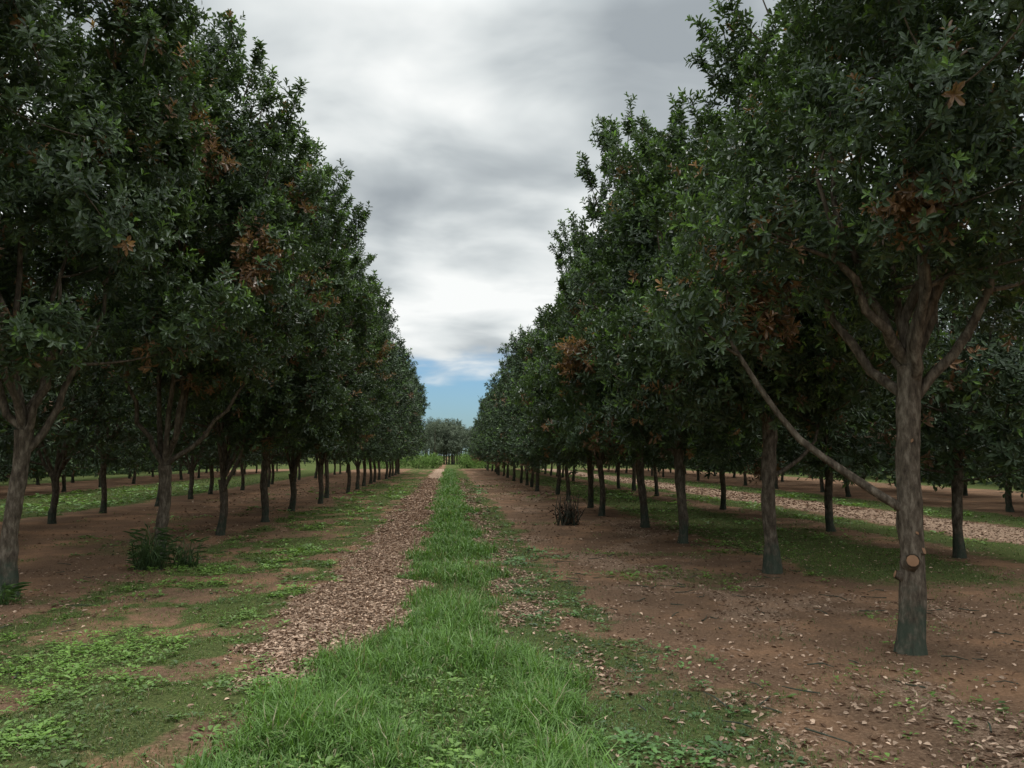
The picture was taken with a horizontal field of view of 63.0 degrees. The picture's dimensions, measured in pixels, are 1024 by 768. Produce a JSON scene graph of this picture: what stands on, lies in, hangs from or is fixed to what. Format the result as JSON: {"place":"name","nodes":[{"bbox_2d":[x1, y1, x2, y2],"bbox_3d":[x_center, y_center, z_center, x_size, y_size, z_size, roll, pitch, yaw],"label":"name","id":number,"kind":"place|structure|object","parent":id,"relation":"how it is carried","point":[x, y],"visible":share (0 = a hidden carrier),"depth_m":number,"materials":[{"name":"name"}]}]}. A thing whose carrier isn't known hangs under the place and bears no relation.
{"place":"outdoors","nodes":[
{"label":"outdoors","id":0,"kind":"place"},
{"bbox_2d":[0,456,1023,767],"bbox_3d":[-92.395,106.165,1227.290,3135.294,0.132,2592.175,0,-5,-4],"label":"ground","id":1,"kind":"structure","parent":0,"point":[38,530],"depth_m":8.92,"materials":[{"name":"soil"}]},
{"bbox_2d":[0,581,31,605],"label":"tall weed","id":2,"kind":"object","parent":1,"relation":"on","point":[8,594],"visible":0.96,"depth_m":9.06,"materials":[{"name":"green plant"}]},
{"bbox_2d":[0,378,37,474],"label":"macadamia tree","id":3,"kind":"object","parent":1,"relation":"on","point":[3,470],"visible":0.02,"depth_m":30.60,"materials":[{"name":"green plant"}]},
{"bbox_2d":[0,200,38,410],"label":"macadamia tree","id":4,"kind":"object","parent":1,"relation":"on","point":[9,299],"visible":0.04,"depth_m":13.68,"materials":[{"name":"green plant"}]},
{"bbox_2d":[0,384,81,482],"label":"macadamia tree","id":5,"kind":"object","parent":1,"relation":"on","point":[36,470],"visible":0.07,"depth_m":33.54,"materials":[{"name":"green plant"}]},
{"bbox_2d":[0,93,96,462],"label":"macadamia tree","id":6,"kind":"object","parent":1,"relation":"on","point":[29,392],"visible":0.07,"depth_m":16.05,"materials":[{"name":"green plant"}]},
{"bbox_2d":[51,392,90,482],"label":"macadamia tree","id":7,"kind":"object","parent":1,"relation":"on","point":[72,478],"visible":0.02,"depth_m":49.03,"materials":[{"name":"green plant"}]},
{"bbox_2d":[29,370,125,491],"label":"macadamia tree","id":8,"kind":"object","parent":1,"relation":"on","point":[90,464],"visible":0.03,"depth_m":37.04,"materials":[{"name":"green plant"}]},
{"bbox_2d":[0,203,165,523],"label":"macadamia tree","id":9,"kind":"object","parent":1,"relation":"on","point":[86,406],"visible":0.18,"depth_m":19.46,"materials":[{"name":"green plant"}]},
{"bbox_2d":[76,388,143,486],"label":"macadamia tree","id":10,"kind":"object","parent":1,"relation":"on","point":[118,468],"depth_m":42.00,"materials":[{"name":"green plant"}]},
{"bbox_2d":[39,259,210,512],"bbox_3d":[-11.114,-0.628,23.307,4.754,8.598,4.414,0,-4,5],"label":"macadamia tree","id":11,"kind":"object","parent":1,"relation":"on","point":[104,463],"visible":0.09,"depth_m":22.99,"materials":[{"name":"green plant"}]},
{"bbox_2d":[84,397,177,483],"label":"macadamia tree","id":12,"kind":"object","parent":1,"relation":"on","point":[138,467],"visible":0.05,"depth_m":45.97,"materials":[{"name":"green plant"}]},
{"bbox_2d":[0,0,270,598],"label":"macadamia tree","id":13,"kind":"object","parent":1,"relation":"on","point":[63,175],"visible":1,"depth_m":9.70,"materials":[{"name":"green plant"}]},
{"bbox_2d":[106,521,189,569],"bbox_3d":[-5.170,2.255,11.784,1.264,0.732,1.189,3,-6,-33],"label":"tall weed","id":14,"kind":"object","parent":1,"relation":"on","point":[145,557],"visible":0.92,"depth_m":11.71,"materials":[{"name":"green plant"}]},
{"bbox_2d":[118,424,198,473],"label":"macadamia tree","id":15,"kind":"object","parent":1,"relation":"on","point":[189,457],"visible":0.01,"depth_m":49.63,"materials":[{"name":"green plant"}]},
{"bbox_2d":[101,240,235,505],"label":"macadamia tree","id":16,"kind":"object","parent":1,"relation":"on","point":[183,437],"visible":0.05,"depth_m":26.47,"materials":[{"name":"green plant"}]},
{"bbox_2d":[7,0,338,560],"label":"macadamia tree","id":17,"kind":"object","parent":1,"relation":"on","point":[253,212],"visible":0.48,"depth_m":12.81,"materials":[{"name":"green plant"}]},
{"bbox_2d":[163,532,209,567],"bbox_3d":[-4.673,2.378,12.110,0.896,0.551,0.886,1,-5,-15],"label":"tall weed","id":18,"kind":"object","parent":1,"relation":"on","point":[184,561],"visible":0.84,"depth_m":12.08,"materials":[{"name":"green plant"}]},
{"bbox_2d":[172,430,206,479],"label":"macadamia tree","id":19,"kind":"object","parent":1,"relation":"on","point":[180,470],"visible":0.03,"depth_m":54.27,"materials":[{"name":"green plant"}]},
{"bbox_2d":[142,396,250,498],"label":"macadamia tree","id":20,"kind":"object","parent":1,"relation":"on","point":[191,467],"visible":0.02,"depth_m":31.06,"materials":[{"name":"green plant"}]},
{"bbox_2d":[176,453,232,477],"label":"macadamia tree","id":21,"kind":"object","parent":1,"relation":"on","point":[198,476],"visible":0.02,"depth_m":58.82,"materials":[{"name":"green plant"}]},
{"bbox_2d":[179,425,260,493],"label":"macadamia tree","id":22,"kind":"object","parent":1,"relation":"on","point":[211,469],"visible":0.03,"depth_m":34.68,"materials":[{"name":"green plant"}]},
{"bbox_2d":[103,135,362,535],"bbox_3d":[-5.599,-1.209,17.273,4.974,8.803,4.847,2,-4,-8],"label":"macadamia tree","id":23,"kind":"object","parent":1,"relation":"on","point":[245,417],"visible":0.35,"depth_m":16.68,"materials":[{"name":"green plant"}]},
{"bbox_2d":[233,457,257,474],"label":"macadamia tree","id":24,"kind":"object","parent":1,"relation":"on","point":[249,461],"depth_m":67.12,"materials":[{"name":"green plant"}]},
{"bbox_2d":[232,446,277,489],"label":"macadamia tree","id":25,"kind":"object","parent":1,"relation":"on","point":[242,472],"visible":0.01,"depth_m":38.39,"materials":[{"name":"green plant"}]},
{"bbox_2d":[250,448,290,486],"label":"macadamia tree","id":26,"kind":"object","parent":1,"relation":"on","point":[269,468],"visible":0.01,"depth_m":42.50,"materials":[{"name":"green plant"}]},
{"bbox_2d":[255,442,310,483],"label":"macadamia tree","id":27,"kind":"object","parent":1,"relation":"on","point":[276,458],"visible":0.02,"depth_m":45.88,"materials":[{"name":"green plant"}]},
{"bbox_2d":[174,135,393,521],"bbox_3d":[-5.761,-1.256,20.437,4.857,9.384,4.960,-4,-7,42],"label":"macadamia tree","id":28,"kind":"object","parent":1,"relation":"on","point":[312,432],"visible":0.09,"depth_m":20.48,"materials":[{"name":"green plant"}]},
{"bbox_2d":[297,455,317,479],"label":"macadamia tree","id":29,"kind":"object","parent":1,"relation":"on","point":[299,473],"depth_m":54.27,"materials":[{"name":"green plant"}]},
{"bbox_2d":[256,237,388,510],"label":"macadamia tree","id":30,"kind":"object","parent":1,"relation":"on","point":[359,405],"visible":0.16,"depth_m":23.49,"materials":[{"name":"green plant"}]},
{"bbox_2d":[287,264,402,503],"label":"macadamia tree","id":31,"kind":"object","parent":1,"relation":"on","point":[373,399],"visible":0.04,"depth_m":28.16,"materials":[{"name":"green plant"}]},
{"bbox_2d":[85,468,643,767],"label":"grass","id":32,"kind":"structure","parent":1,"relation":"on","point":[328,717],"depth_m":5.17,"materials":[{"name":"green plant"}]},
{"bbox_2d":[324,243,404,497],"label":"macadamia tree","id":33,"kind":"object","parent":1,"relation":"on","point":[326,463],"visible":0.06,"depth_m":31.72,"materials":[{"name":"green plant"}]},
{"bbox_2d":[332,308,406,492],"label":"macadamia tree","id":34,"kind":"object","parent":1,"relation":"on","point":[388,432],"visible":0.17,"depth_m":34.97,"materials":[{"name":"green plant"}]},
{"bbox_2d":[329,314,419,489],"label":"macadamia tree","id":35,"kind":"object","parent":1,"relation":"on","point":[357,464],"visible":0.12,"depth_m":39.05,"materials":[{"name":"green plant"}]},
{"bbox_2d":[361,459,388,467],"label":"shrub","id":36,"kind":"object","parent":1,"relation":"on","point":[377,464],"visible":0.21,"depth_m":102.18,"materials":[{"name":"green plant"}]},
{"bbox_2d":[354,308,418,485],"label":"macadamia tree","id":37,"kind":"object","parent":1,"relation":"on","point":[414,429],"visible":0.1,"depth_m":43.58,"materials":[{"name":"green plant"}]},
{"bbox_2d":[368,362,415,481],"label":"macadamia tree","id":38,"kind":"object","parent":1,"relation":"on","point":[401,453],"visible":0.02,"depth_m":49.92,"materials":[{"name":"green plant"}]},
{"bbox_2d":[369,332,419,483],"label":"macadamia tree","id":39,"kind":"object","parent":1,"relation":"on","point":[380,459],"visible":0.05,"depth_m":46.55,"materials":[{"name":"green plant"}]},
{"bbox_2d":[377,337,416,479],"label":"macadamia tree","id":40,"kind":"object","parent":1,"relation":"on","point":[379,473],"depth_m":54.12,"materials":[{"name":"green plant"}]},
{"bbox_2d":[367,359,431,478],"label":"macadamia tree","id":41,"kind":"object","parent":1,"relation":"on","point":[412,423],"visible":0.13,"depth_m":57.64,"materials":[{"name":"green plant"}]},
{"bbox_2d":[388,456,413,467],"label":"shrub","id":42,"kind":"object","parent":1,"relation":"on","point":[402,462],"visible":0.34,"depth_m":101.45,"materials":[{"name":"green plant"}]},
{"bbox_2d":[388,355,427,476],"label":"macadamia tree","id":43,"kind":"object","parent":1,"relation":"on","point":[421,402],"visible":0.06,"depth_m":61.66,"materials":[{"name":"green plant"}]},
{"bbox_2d":[391,368,428,475],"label":"macadamia tree","id":44,"kind":"object","parent":1,"relation":"on","point":[407,459],"visible":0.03,"depth_m":65.10,"materials":[{"name":"green plant"}]},
{"bbox_2d":[394,361,430,474],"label":"macadamia tree","id":45,"kind":"object","parent":1,"relation":"on","point":[422,427],"visible":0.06,"depth_m":69.09,"materials":[{"name":"green plant"}]},
{"bbox_2d":[397,376,431,473],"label":"macadamia tree","id":46,"kind":"object","parent":1,"relation":"on","point":[398,472],"visible":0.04,"depth_m":72.39,"materials":[{"name":"green plant"}]},
{"bbox_2d":[406,451,431,468],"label":"shrub","id":47,"kind":"object","parent":1,"relation":"on","point":[417,463],"visible":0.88,"depth_m":100.65,"materials":[{"name":"green plant"}]},
{"bbox_2d":[408,422,449,463],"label":"eucalyptus tree","id":48,"kind":"object","parent":1,"relation":"on","point":[426,452],"visible":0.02,"depth_m":150.51,"materials":[{"name":"green plant"}]},
{"bbox_2d":[422,452,444,467],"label":"shrub","id":49,"kind":"object","parent":1,"relation":"on","point":[437,460],"visible":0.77,"depth_m":102.67,"materials":[{"name":"green plant"}]},
{"bbox_2d":[421,417,467,464],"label":"eucalyptus tree","id":50,"kind":"object","parent":1,"relation":"on","point":[432,430],"visible":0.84,"depth_m":144.90,"materials":[{"name":"green plant"}]},
{"bbox_2d":[435,424,475,464],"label":"eucalyptus tree","id":51,"kind":"object","parent":1,"relation":"on","point":[457,444],"visible":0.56,"depth_m":143.97,"materials":[{"name":"green plant"}]},
{"bbox_2d":[454,452,478,467],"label":"shrub","id":52,"kind":"object","parent":1,"relation":"on","point":[462,460],"visible":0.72,"depth_m":102.14,"materials":[{"name":"green plant"}]},
{"bbox_2d":[463,399,489,470],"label":"macadamia tree","id":53,"kind":"object","parent":1,"relation":"on","point":[476,436],"visible":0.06,"depth_m":86.59,"materials":[{"name":"green plant"}]},
{"bbox_2d":[468,402,486,462],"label":"macadamia tree","id":54,"kind":"object","parent":1,"relation":"on","point":[474,427],"visible":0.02,"depth_m":89.75,"materials":[{"name":"green plant"}]},
{"bbox_2d":[468,393,487,469],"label":"macadamia tree","id":55,"kind":"object","parent":1,"relation":"on","point":[481,399],"visible":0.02,"depth_m":93.82,"materials":[{"name":"green plant"}]},
{"bbox_2d":[471,458,494,468],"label":"shrub","id":56,"kind":"object","parent":1,"relation":"on","point":[483,465],"visible":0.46,"depth_m":100.46,"materials":[{"name":"green plant"}]},
{"bbox_2d":[473,396,492,470],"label":"macadamia tree","id":57,"kind":"object","parent":1,"relation":"on","point":[478,458],"visible":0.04,"depth_m":82.49,"materials":[{"name":"green plant"}]},
{"bbox_2d":[466,371,500,474],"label":"macadamia tree","id":58,"kind":"object","parent":1,"relation":"on","point":[473,445],"visible":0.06,"depth_m":67.58,"materials":[{"name":"green plant"}]},
{"bbox_2d":[472,386,496,470],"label":"macadamia tree","id":59,"kind":"object","parent":1,"relation":"on","point":[481,420],"visible":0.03,"depth_m":74.65,"materials":[{"name":"green plant"}]},
{"bbox_2d":[476,381,504,475],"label":"macadamia tree","id":60,"kind":"object","parent":1,"relation":"on","point":[481,433],"visible":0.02,"depth_m":63.26,"materials":[{"name":"green plant"}]},
{"bbox_2d":[471,332,515,480],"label":"macadamia tree","id":61,"kind":"object","parent":1,"relation":"on","point":[479,438],"visible":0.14,"depth_m":52.79,"materials":[{"name":"green plant"}]},
{"bbox_2d":[475,364,512,477],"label":"macadamia tree","id":62,"kind":"object","parent":1,"relation":"on","point":[480,430],"visible":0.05,"depth_m":59.50,"materials":[{"name":"green plant"}]},
{"bbox_2d":[487,378,515,478],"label":"macadamia tree","id":63,"kind":"object","parent":1,"relation":"on","point":[491,460],"visible":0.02,"depth_m":55.79,"materials":[{"name":"green plant"}]},
{"bbox_2d":[487,349,524,482],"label":"macadamia tree","id":64,"kind":"object","parent":1,"relation":"on","point":[505,363],"visible":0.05,"depth_m":48.71,"materials":[{"name":"green plant"}]},
{"bbox_2d":[480,324,536,484],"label":"macadamia tree","id":65,"kind":"object","parent":1,"relation":"on","point":[509,358],"visible":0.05,"depth_m":44.86,"materials":[{"name":"green plant"}]},
{"bbox_2d":[0,409,1018,484],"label":"distant trees","id":66,"kind":"object","parent":1,"relation":"on","point":[80,472],"depth_m":67.22,"materials":[{"name":"green plant"}]},
{"bbox_2d":[0,474,1023,767],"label":"leaf litter","id":67,"kind":"object","parent":1,"relation":"on","point":[352,598],"visible":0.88,"depth_m":8.53,"materials":[{"name":"brown plant"}]},
{"bbox_2d":[0,544,1023,743],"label":"fallen twigs","id":68,"kind":"object","parent":1,"relation":"on","point":[759,704],"visible":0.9,"depth_m":7.63,"materials":[{"name":"brown wood"}]},
{"bbox_2d":[0,483,1023,767],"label":"weeds","id":69,"kind":"object","parent":1,"relation":"on","point":[40,733],"visible":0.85,"depth_m":6.46,"materials":[{"name":"green plant"}]},
{"bbox_2d":[0,476,1023,767],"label":"turf","id":70,"kind":"structure","parent":1,"relation":"on","point":[228,706],"depth_m":6.86,"materials":[{"name":"green plant"}]},
{"bbox_2d":[475,326,552,490],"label":"macadamia tree","id":71,"kind":"object","parent":1,"relation":"on","point":[501,430],"visible":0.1,"depth_m":37.69,"materials":[{"name":"green plant"}]},
{"bbox_2d":[491,326,544,486],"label":"macadamia tree","id":72,"kind":"object","parent":1,"relation":"on","point":[497,410],"visible":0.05,"depth_m":41.39,"materials":[{"name":"green plant"}]},
{"bbox_2d":[505,311,606,494],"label":"macadamia tree","id":73,"kind":"object","parent":1,"relation":"on","point":[557,491],"visible":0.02,"depth_m":33.82,"materials":[{"name":"green plant"}]},
{"bbox_2d":[502,292,617,500],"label":"macadamia tree","id":74,"kind":"object","parent":1,"relation":"on","point":[566,462],"visible":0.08,"depth_m":29.66,"materials":[{"name":"green plant"}]},
{"bbox_2d":[548,493,585,525],"bbox_3d":[1.259,2.890,19.125,0.820,0.809,0.933,2,-5,-27],"label":"dead brush","id":75,"kind":"object","parent":1,"relation":"on","point":[567,517],"visible":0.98,"depth_m":19.08,"materials":[{"name":"brown plant"}]},
{"bbox_2d":[511,214,650,507],"bbox_3d":[2.620,-0.765,25.934,5.082,9.379,4.722,-1,-5,15],"label":"macadamia tree","id":76,"kind":"object","parent":1,"relation":"on","point":[562,247],"visible":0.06,"depth_m":25.96,"materials":[{"name":"green plant"}]},
{"bbox_2d":[508,225,672,515],"bbox_3d":[2.519,-0.370,22.742,5.070,8.016,4.837,-4,-5,36],"label":"macadamia tree","id":77,"kind":"object","parent":1,"relation":"on","point":[541,441],"visible":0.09,"depth_m":22.44,"materials":[{"name":"green plant"}]},
{"bbox_2d":[507,92,717,527],"bbox_3d":[2.906,-1.585,18.517,5.482,9.691,5.197,1,-5,-17],"label":"macadamia tree","id":78,"kind":"object","parent":1,"relation":"on","point":[574,298],"visible":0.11,"depth_m":18.58,"materials":[{"name":"green plant"}]},
{"bbox_2d":[608,453,631,488],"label":"macadamia tree","id":79,"kind":"object","parent":1,"relation":"on","point":[618,475],"visible":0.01,"depth_m":40.16,"materials":[{"name":"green plant"}]},
{"bbox_2d":[593,455,664,490],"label":"macadamia tree","id":80,"kind":"object","parent":1,"relation":"on","point":[634,477],"depth_m":37.01,"materials":[{"name":"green plant"}]},
{"bbox_2d":[618,453,673,495],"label":"macadamia tree","id":81,"kind":"object","parent":1,"relation":"on","point":[656,493],"visible":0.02,"depth_m":32.72,"materials":[{"name":"green plant"}]},
{"bbox_2d":[541,92,779,543],"bbox_3d":[2.962,-1.381,15.203,4.818,8.697,5.195,0,-5,1],"label":"macadamia tree","id":82,"kind":"object","parent":1,"relation":"on","point":[629,262],"visible":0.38,"depth_m":15.06,"materials":[{"name":"green plant"}]},
{"bbox_2d":[651,460,671,476],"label":"macadamia tree","id":83,"kind":"object","parent":1,"relation":"on","point":[662,469],"visible":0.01,"depth_m":60.95,"materials":[{"name":"green plant"}]},
{"bbox_2d":[617,448,707,500],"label":"macadamia tree","id":84,"kind":"object","parent":1,"relation":"on","point":[670,462],"visible":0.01,"depth_m":29.24,"materials":[{"name":"green plant"}]},
{"bbox_2d":[685,461,705,480],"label":"macadamia tree","id":85,"kind":"object","parent":1,"relation":"on","point":[698,477],"depth_m":52.44,"materials":[{"name":"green plant"}]},
{"bbox_2d":[685,460,747,482],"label":"macadamia tree","id":86,"kind":"object","parent":1,"relation":"on","point":[686,465],"visible":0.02,"depth_m":48.73,"materials":[{"name":"green plant"}]},
{"bbox_2d":[665,427,794,509],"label":"macadamia tree","id":87,"kind":"object","parent":1,"relation":"on","point":[723,494],"depth_m":24.75,"materials":[{"name":"green plant"}]},
{"bbox_2d":[713,455,760,485],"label":"macadamia tree","id":88,"kind":"object","parent":1,"relation":"on","point":[745,479],"depth_m":44.34,"materials":[{"name":"green plant"}]},
{"bbox_2d":[686,403,828,485],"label":"macadamia tree","id":89,"kind":"object","parent":1,"relation":"on","point":[756,466],"visible":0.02,"depth_m":21.93,"materials":[{"name":"green plant"}]},
{"bbox_2d":[569,0,948,573],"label":"macadamia tree","id":90,"kind":"object","parent":1,"relation":"on","point":[787,344],"visible":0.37,"depth_m":11.14,"materials":[{"name":"green plant"}]},
{"bbox_2d":[742,453,807,488],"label":"macadamia tree","id":91,"kind":"object","parent":1,"relation":"on","point":[776,481],"visible":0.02,"depth_m":40.33,"materials":[{"name":"green plant"}]},
{"bbox_2d":[707,170,938,531],"bbox_3d":[6.595,-0.836,18.241,5.150,8.169,4.957,4,-7,-42],"label":"macadamia tree","id":92,"kind":"object","parent":1,"relation":"on","point":[846,441],"visible":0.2,"depth_m":17.53,"materials":[{"name":"green plant"}]},
{"bbox_2d":[778,412,871,491],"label":"macadamia tree","id":93,"kind":"object","parent":1,"relation":"on","point":[798,466],"visible":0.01,"depth_m":36.03,"materials":[{"name":"green plant"}]},
{"bbox_2d":[635,0,1023,655],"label":"macadamia tree","id":94,"kind":"object","parent":1,"relation":"on","point":[919,62],"visible":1,"depth_m":6.86,"materials":[{"name":"green plant"}]},
{"bbox_2d":[779,415,890,496],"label":"macadamia tree","id":95,"kind":"object","parent":1,"relation":"on","point":[812,475],"visible":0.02,"depth_m":32.26,"materials":[{"name":"green plant"}]},
{"bbox_2d":[848,339,979,486],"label":"macadamia tree","id":96,"kind":"object","parent":1,"relation":"on","point":[882,469],"depth_m":28.05,"materials":[{"name":"green plant"}]},
{"bbox_2d":[824,86,1023,558],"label":"macadamia tree","id":97,"kind":"object","parent":1,"relation":"on","point":[957,431],"visible":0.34,"depth_m":12.74,"materials":[{"name":"green plant"}]},
{"bbox_2d":[931,338,1000,495],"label":"macadamia tree","id":98,"kind":"object","parent":1,"relation":"on","point":[965,491],"depth_m":32.66,"materials":[{"name":"green plant"}]},
{"bbox_2d":[927,299,1023,511],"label":"macadamia tree","id":99,"kind":"object","parent":1,"relation":"on","point":[1008,501],"visible":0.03,"depth_m":23.57,"materials":[{"name":"green plant"}]},
{"bbox_2d":[978,325,1023,492],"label":"macadamia tree","id":100,"kind":"object","parent":1,"relation":"on","point":[988,450],"visible":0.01,"depth_m":28.20,"materials":[{"name":"green plant"}]},
{"bbox_2d":[985,299,1023,480],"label":"macadamia tree","id":101,"kind":"object","parent":1,"relation":"on","point":[1022,424],"visible":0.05,"depth_m":20.35,"materials":[{"name":"green plant"}]},
{"bbox_2d":[1,0,1023,455],"label":"sky","id":102,"kind":"structure","parent":0,"point":[462,125],"materials":[{"name":"grey"}]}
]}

